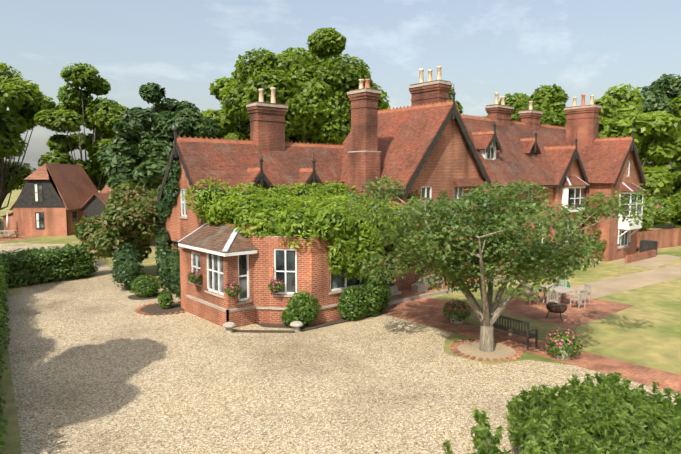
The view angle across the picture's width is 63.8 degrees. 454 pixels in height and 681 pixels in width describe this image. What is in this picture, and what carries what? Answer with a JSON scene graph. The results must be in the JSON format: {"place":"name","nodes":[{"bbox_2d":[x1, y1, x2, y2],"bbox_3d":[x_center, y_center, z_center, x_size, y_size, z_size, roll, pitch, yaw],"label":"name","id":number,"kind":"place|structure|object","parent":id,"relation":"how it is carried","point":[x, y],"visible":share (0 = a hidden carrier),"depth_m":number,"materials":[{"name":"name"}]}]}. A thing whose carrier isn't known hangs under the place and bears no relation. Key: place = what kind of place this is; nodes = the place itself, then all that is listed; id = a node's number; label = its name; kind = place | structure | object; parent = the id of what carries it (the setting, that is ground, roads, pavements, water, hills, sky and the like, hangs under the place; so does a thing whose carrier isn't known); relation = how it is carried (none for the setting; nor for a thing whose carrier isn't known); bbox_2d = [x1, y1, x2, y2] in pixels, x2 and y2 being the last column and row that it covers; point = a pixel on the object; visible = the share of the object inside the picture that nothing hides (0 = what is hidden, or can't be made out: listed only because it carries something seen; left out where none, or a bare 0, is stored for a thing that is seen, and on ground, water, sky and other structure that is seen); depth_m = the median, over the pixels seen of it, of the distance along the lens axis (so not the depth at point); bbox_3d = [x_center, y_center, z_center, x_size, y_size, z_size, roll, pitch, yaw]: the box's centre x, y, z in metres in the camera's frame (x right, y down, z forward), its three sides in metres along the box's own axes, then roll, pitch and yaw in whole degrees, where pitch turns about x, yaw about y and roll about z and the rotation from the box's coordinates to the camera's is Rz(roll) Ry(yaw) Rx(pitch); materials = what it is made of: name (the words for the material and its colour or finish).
{"place":"outdoors","nodes":[
{"label":"outdoors","id":0,"kind":"place"},
{"bbox_2d":[0,236,40,241],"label":"patio","id":1,"kind":"structure","parent":0,"point":[6,238],"depth_m":56.30,"materials":[{"name":"brick"}]},
{"bbox_2d":[6,212,9,236],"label":"parasol","id":2,"kind":"object","parent":1,"relation":"on","point":[7,222],"visible":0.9,"depth_m":57.26,"materials":[{"name":"white fabric"}]},
{"bbox_2d":[0,230,18,238],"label":"picnic table","id":3,"kind":"object","parent":1,"relation":"on","point":[3,234],"visible":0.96,"depth_m":56.19,"materials":[{"name":"grey wood"}]},
{"bbox_2d":[178,224,256,252],"bbox_3d":[-5.522,0.435,24.152,1.554,0.891,4.454,-4,7,-40],"label":"bay roof","id":4,"kind":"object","parent":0,"point":[213,237],"visible":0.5,"depth_m":23.84,"materials":[{"name":"brown tile"}]},
{"bbox_2d":[253,236,311,324],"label":"canted house walls","id":5,"kind":"structure","parent":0,"point":[263,258],"depth_m":23.12,"materials":[{"name":"red brick"}]},
{"bbox_2d":[0,184,680,453],"bbox_3d":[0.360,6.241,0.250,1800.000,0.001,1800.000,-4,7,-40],"label":"ground","id":6,"kind":"structure","parent":0,"point":[645,330],"depth_m":23.41,"materials":[{"name":"green plant"}]},
{"bbox_2d":[0,62,55,223],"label":"tree","id":7,"kind":"object","parent":6,"relation":"on","point":[23,125],"depth_m":71.55,"materials":[{"name":"green plant"}]},
{"bbox_2d":[0,242,100,288],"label":"hedge","id":8,"kind":"object","parent":6,"relation":"on","point":[29,273],"depth_m":32.20,"materials":[{"name":"green plant"}]},
{"bbox_2d":[14,180,105,235],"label":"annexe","id":9,"kind":"structure","parent":6,"relation":"on","point":[95,205],"depth_m":58.95,"materials":[{"name":"black wood"}]},
{"bbox_2d":[35,184,38,227],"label":"annexe curtains","id":10,"kind":"object","parent":9,"relation":"attached to","point":[36,199],"visible":1,"depth_m":58.02,"materials":[{"name":"white fabric"}]},
{"bbox_2d":[13,180,65,207],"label":"annexe boards","id":11,"kind":"object","parent":9,"relation":"attached to","point":[49,193],"visible":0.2,"depth_m":58.03,"materials":[{"name":"black wood"}]},
{"bbox_2d":[3,205,84,235],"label":"brick wall","id":12,"kind":"structure","parent":9,"relation":"attached to","point":[22,221],"depth_m":58.30,"materials":[{"name":"brick"}]},
{"bbox_2d":[0,163,110,216],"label":"barn roof","id":13,"kind":"structure","parent":9,"relation":"attached to","point":[74,187],"depth_m":61.52,"materials":[{"name":"red tile"}]},
{"bbox_2d":[34,62,128,191],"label":"tree","id":14,"kind":"object","parent":6,"relation":"on","point":[97,118],"depth_m":71.86,"materials":[{"name":"green plant"}]},
{"bbox_2d":[73,182,165,261],"bbox_3d":[-12.870,-0.252,34.297,6.663,5.218,6.128,-4,7,-40],"label":"photinia shrub","id":15,"kind":"object","parent":6,"relation":"on","point":[141,240],"depth_m":32.37,"materials":[{"name":"green plant"}]},
{"bbox_2d":[96,107,188,245],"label":"tree","id":16,"kind":"object","parent":6,"relation":"on","point":[132,128],"depth_m":46.96,"materials":[{"name":"green plant"}]},
{"bbox_2d":[155,226,180,298],"bbox_3d":[-8.650,1.893,28.443,1.263,3.648,5.007,-4,7,-40],"label":"dark shrub","id":17,"kind":"object","parent":6,"relation":"on","point":[173,288],"depth_m":28.88,"materials":[{"name":"green plant"}]},
{"bbox_2d":[139,82,199,139],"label":"tree","id":18,"kind":"object","parent":6,"relation":"on","point":[155,98],"depth_m":70.68,"materials":[{"name":"green plant"}]},
{"bbox_2d":[145,107,221,142],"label":"tree","id":19,"kind":"object","parent":6,"relation":"on","point":[198,129],"depth_m":56.30,"materials":[{"name":"green plant"}]},
{"bbox_2d":[199,77,249,140],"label":"tree","id":20,"kind":"object","parent":6,"relation":"on","point":[235,134],"depth_m":64.13,"materials":[{"name":"green plant"}]},
{"bbox_2d":[219,27,388,144],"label":"tree","id":21,"kind":"object","parent":6,"relation":"on","point":[324,68],"depth_m":55.10,"materials":[{"name":"green plant"}]},
{"bbox_2d":[0,243,678,453],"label":"gravel drive","id":22,"kind":"structure","parent":6,"relation":"on","point":[99,364],"depth_m":16.67,"materials":[{"name":"beige gravel"}]},
{"bbox_2d":[0,257,11,453],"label":"hedge","id":23,"kind":"object","parent":22,"relation":"on","point":[3,293],"depth_m":19.29,"materials":[{"name":"green plant"}]},
{"bbox_2d":[110,243,144,289],"bbox_3d":[-11.950,2.216,30.789,1.818,2.513,2.803,-2,5,-17],"label":"dark shrub","id":24,"kind":"object","parent":22,"relation":"on","point":[120,260],"depth_m":30.09,"materials":[{"name":"green plant"}]},
{"bbox_2d":[128,293,381,328],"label":"soil beds","id":25,"kind":"object","parent":22,"relation":"on","point":[155,309],"visible":0.25,"depth_m":25.65,"materials":[{"name":"brown soil"}]},
{"bbox_2d":[130,274,159,296],"bbox_3d":[-10.231,3.074,28.714,1.548,1.173,1.537,-4,7,-40],"label":"box ball","id":26,"kind":"object","parent":25,"relation":"on","point":[134,287],"depth_m":28.39,"materials":[{"name":"green plant"}]},
{"bbox_2d":[157,290,173,308],"bbox_3d":[-8.327,3.433,26.010,0.796,0.968,0.774,-4,7,-40],"label":"bed plant","id":27,"kind":"object","parent":25,"relation":"on","point":[166,306],"depth_m":25.85,"materials":[{"name":"green plant"}]},
{"bbox_2d":[234,309,393,332],"bbox_3d":[-0.653,4.096,23.269,7.639,0.087,1.269,-3,6,-27],"label":"stone edging","id":28,"kind":"object","parent":25,"relation":"on","point":[293,331],"visible":0.92,"depth_m":22.20,"materials":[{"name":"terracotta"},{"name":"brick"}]},
{"bbox_2d":[135,301,522,361],"bbox_3d":[-1.562,4.143,22.978,17.629,0.060,2.741,2,6,24],"label":"brick edging","id":29,"kind":"object","parent":25,"relation":"on","point":[517,354],"visible":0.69,"depth_m":19.97,"materials":[{"name":"red brick"}]},
{"bbox_2d":[337,275,391,320],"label":"shrubs","id":30,"kind":"object","parent":25,"relation":"on","point":[363,312],"depth_m":24.10,"materials":[{"name":"green plant"}]},
{"bbox_2d":[222,321,303,332],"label":"staddle stones","id":31,"kind":"object","parent":22,"relation":"on","point":[296,325],"visible":1,"depth_m":21.96,"materials":[{"name":"white stone"}]},
{"bbox_2d":[180,176,411,279],"bbox_3d":[-1.199,0.644,27.135,11.121,6.297,8.667,-4,7,-40],"label":"wisteria","id":32,"kind":"object","parent":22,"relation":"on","point":[356,242],"depth_m":24.41,"materials":[{"name":"green plant"}]},
{"bbox_2d":[281,290,320,326],"bbox_3d":[-1.656,3.439,22.936,1.734,1.573,1.326,-1,5,-14],"label":"bay shrub","id":33,"kind":"object","parent":22,"relation":"on","point":[288,314],"depth_m":22.61,"materials":[{"name":"green plant"}]},
{"bbox_2d":[442,371,680,453],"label":"bush","id":34,"kind":"object","parent":22,"relation":"on","point":[627,407],"depth_m":11.73,"materials":[{"name":"green plant"}]},
{"bbox_2d":[157,90,645,244],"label":"bargeboards","id":35,"kind":"object","parent":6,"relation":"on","point":[453,114],"visible":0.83,"depth_m":30.50,"materials":[{"name":"black wood"}]},
{"bbox_2d":[157,157,180,221],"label":"ivy leaves","id":36,"kind":"object","parent":35,"relation":"attached to","point":[168,200],"visible":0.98,"depth_m":28.96,"materials":[{"name":"green plant"}]},
{"bbox_2d":[157,118,568,198],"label":"house roof","id":37,"kind":"structure","parent":35,"relation":"attached to","point":[231,163],"depth_m":32.38,"materials":[{"name":"tile"}]},
{"bbox_2d":[177,100,632,171],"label":"ridge tiles","id":38,"kind":"object","parent":37,"relation":"attached to","point":[251,141],"visible":0.69,"depth_m":33.36,"materials":[{"name":"tile"}]},
{"bbox_2d":[258,66,593,109],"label":"chimney pots","id":39,"kind":"object","parent":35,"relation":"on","point":[361,85],"depth_m":33.18,"materials":[{"name":"beige ceramic"}]},
{"bbox_2d":[244,103,646,191],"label":"house roof","id":40,"kind":"structure","parent":35,"relation":"attached to","point":[405,138],"depth_m":32.94,"materials":[{"name":"tile"}]},
{"bbox_2d":[449,87,462,113],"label":"tree","id":41,"kind":"object","parent":6,"relation":"on","point":[459,106],"depth_m":79.72,"materials":[{"name":"green plant"}]},
{"bbox_2d":[480,92,529,121],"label":"tree","id":42,"kind":"object","parent":6,"relation":"on","point":[520,102],"depth_m":68.93,"materials":[{"name":"green plant"}]},
{"bbox_2d":[511,84,569,126],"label":"tree","id":43,"kind":"object","parent":6,"relation":"on","point":[551,111],"depth_m":57.07,"materials":[{"name":"green plant"}]},
{"bbox_2d":[594,83,649,162],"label":"tree","id":44,"kind":"object","parent":6,"relation":"on","point":[615,103],"depth_m":67.15,"materials":[{"name":"green plant"}]},
{"bbox_2d":[598,101,680,198],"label":"tree","id":45,"kind":"object","parent":6,"relation":"on","point":[666,145],"depth_m":51.22,"materials":[{"name":"green plant"}]},
{"bbox_2d":[639,240,657,254],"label":"gate","id":46,"kind":"structure","parent":6,"relation":"on","point":[646,245],"depth_m":43.72,"materials":[{"name":"black wood"}]},
{"bbox_2d":[634,73,680,165],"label":"tree","id":47,"kind":"object","parent":6,"relation":"on","point":[673,92],"depth_m":73.68,"materials":[{"name":"green plant"}]},
{"bbox_2d":[636,228,680,250],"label":"brick garden wall","id":48,"kind":"structure","parent":6,"relation":"on","point":[665,238],"depth_m":48.27,"materials":[{"name":"brick"}]},
{"bbox_2d":[639,190,680,230],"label":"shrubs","id":49,"kind":"object","parent":6,"relation":"on","point":[676,210],"depth_m":48.82,"materials":[{"name":"green plant"}]},
{"bbox_2d":[650,94,680,195],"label":"tree","id":50,"kind":"object","parent":6,"relation":"on","point":[675,104],"depth_m":59.77,"materials":[{"name":"green plant"}]},
{"bbox_2d":[0,0,680,171],"label":"sky","id":51,"kind":"structure","parent":0,"point":[485,48],"materials":[{"name":"blue"}]},
{"bbox_2d":[378,248,394,286],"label":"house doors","id":52,"kind":"structure","parent":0,"point":[390,283],"depth_m":28.37,"materials":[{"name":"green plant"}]},
{"bbox_2d":[179,81,641,312],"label":"trim","id":53,"kind":"structure","parent":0,"point":[338,281],"depth_m":24.19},
{"bbox_2d":[247,80,600,197],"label":"chimneys","id":54,"kind":"object","parent":53,"relation":"attached to","point":[267,127],"visible":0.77,"depth_m":30.83,"materials":[{"name":"red brick"}]},
{"bbox_2d":[166,118,656,327],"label":"house walls","id":55,"kind":"structure","parent":0,"point":[450,158],"depth_m":29.58,"materials":[{"name":"red brick"}]},
{"bbox_2d":[189,249,412,296],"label":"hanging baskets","id":56,"kind":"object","parent":55,"relation":"attached to","point":[236,290],"depth_m":22.95,"materials":[{"name":"orange metal"}]},
{"bbox_2d":[186,269,201,282],"bbox_3d":[-6.462,2.188,24.203,0.758,0.631,0.774,-4,7,-40],"label":"hanging basket","id":57,"kind":"object","parent":56,"relation":"on","point":[194,275],"depth_m":24.03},
{"bbox_2d":[224,282,242,295],"bbox_3d":[-4.351,2.518,22.214,0.756,0.623,0.766,-4,7,-40],"label":"hanging basket","id":58,"kind":"object","parent":56,"relation":"on","point":[230,288],"depth_m":22.03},
{"bbox_2d":[267,278,284,292],"bbox_3d":[-2.715,2.467,23.003,0.779,0.624,0.766,-4,7,-40],"label":"hanging basket","id":59,"kind":"object","parent":56,"relation":"on","point":[277,284],"depth_m":22.81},
{"bbox_2d":[178,142,643,300],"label":"windows","id":60,"kind":"structure","parent":55,"relation":"attached to","point":[566,198],"depth_m":25.03,"materials":[{"name":"white wood"}]},
{"bbox_2d":[408,189,606,275],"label":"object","id":61,"kind":"object","parent":55,"relation":"attached to","point":[601,242],"visible":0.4,"depth_m":40.17,"materials":[{"name":"green plant"}]},
{"bbox_2d":[178,176,644,251],"bbox_3d":[7.789,-3.086,33.502,34.420,6.135,7.742,-4,7,-40],"label":"house lead","id":62,"kind":"object","parent":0,"point":[229,241],"visible":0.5,"depth_m":23.34,"materials":[{"name":"grey metal"}]},
{"bbox_2d":[343,175,674,351],"bbox_3d":[6.204,1.231,20.675,10.043,6.319,9.812,-4,7,-40],"label":"apple tree","id":63,"kind":"object","parent":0,"point":[502,219],"depth_m":18.94,"materials":[{"name":"green plant"}]},
{"bbox_2d":[382,258,680,393],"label":"brick paving","id":64,"kind":"structure","parent":0,"point":[427,311],"depth_m":23.88,"materials":[{"name":"red brick"}]},
{"bbox_2d":[411,283,427,292],"bbox_3d":[4.219,3.231,29.132,0.800,0.440,0.450,-4,7,-40],"label":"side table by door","id":65,"kind":"object","parent":64,"relation":"on","point":[417,287],"visible":0.79,"depth_m":28.91,"materials":[{"name":"grey wood"}]},
{"bbox_2d":[416,274,443,291],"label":"bench","id":66,"kind":"object","parent":64,"relation":"on","point":[424,280],"visible":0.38,"depth_m":29.34,"materials":[{"name":"grey wood"}]},
{"bbox_2d":[442,298,471,321],"bbox_3d":[5.026,3.597,23.551,1.289,1.037,1.309,-4,7,-40],"label":"bush","id":67,"kind":"object","parent":64,"relation":"on","point":[446,310],"depth_m":23.35,"materials":[{"name":"green plant"}]},
{"bbox_2d":[450,312,573,359],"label":"flower pots","id":68,"kind":"object","parent":64,"relation":"on","point":[563,357],"visible":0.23,"depth_m":18.86,"materials":[{"name":"stone"}]},
{"bbox_2d":[493,315,537,348],"bbox_3d":[6.446,3.869,20.857,0.586,0.990,2.110,-4,6,-34],"label":"bench","id":69,"kind":"object","parent":64,"relation":"on","point":[518,331],"visible":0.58,"depth_m":20.21,"materials":[{"name":"black wood"}]},
{"bbox_2d":[538,285,572,302],"bbox_3d":[10.633,3.425,27.134,1.700,0.744,1.700,-4,7,-40],"label":"garden table","id":70,"kind":"object","parent":64,"relation":"on","point":[562,289],"visible":0.54,"depth_m":27.13,"materials":[{"name":"grey wood"}]},
{"bbox_2d":[546,303,566,320],"bbox_3d":[9.528,3.761,24.122,0.900,0.626,0.877,-4,7,-40],"label":"fire pit","id":71,"kind":"object","parent":64,"relation":"on","point":[556,308],"visible":0.98,"depth_m":23.91,"materials":[{"name":"orange metal"}]},
{"bbox_2d":[523,279,590,309],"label":"garden chairs","id":72,"kind":"object","parent":64,"relation":"on","point":[584,292],"visible":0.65,"depth_m":26.32,"materials":[{"name":"grey wood"}]},
{"bbox_2d":[544,328,582,357],"bbox_3d":[7.698,4.012,18.931,1.299,1.026,1.286,-4,7,-40],"label":"flowering bush","id":73,"kind":"object","parent":64,"relation":"on","point":[565,337],"depth_m":18.66,"materials":[{"name":"green plant"}]},
{"bbox_2d":[457,254,680,360],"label":"dirt path","id":74,"kind":"structure","parent":0,"point":[602,288],"depth_m":32.20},
{"bbox_2d":[556,279,569,287],"bbox_3d":[12.312,3.195,30.250,0.760,0.630,0.760,-4,7,-40],"label":"green compost bin","id":75,"kind":"object","parent":74,"relation":"on","point":[568,284],"visible":0.35,"depth_m":30.00,"materials":[{"name":"green plastic"}]}
]}

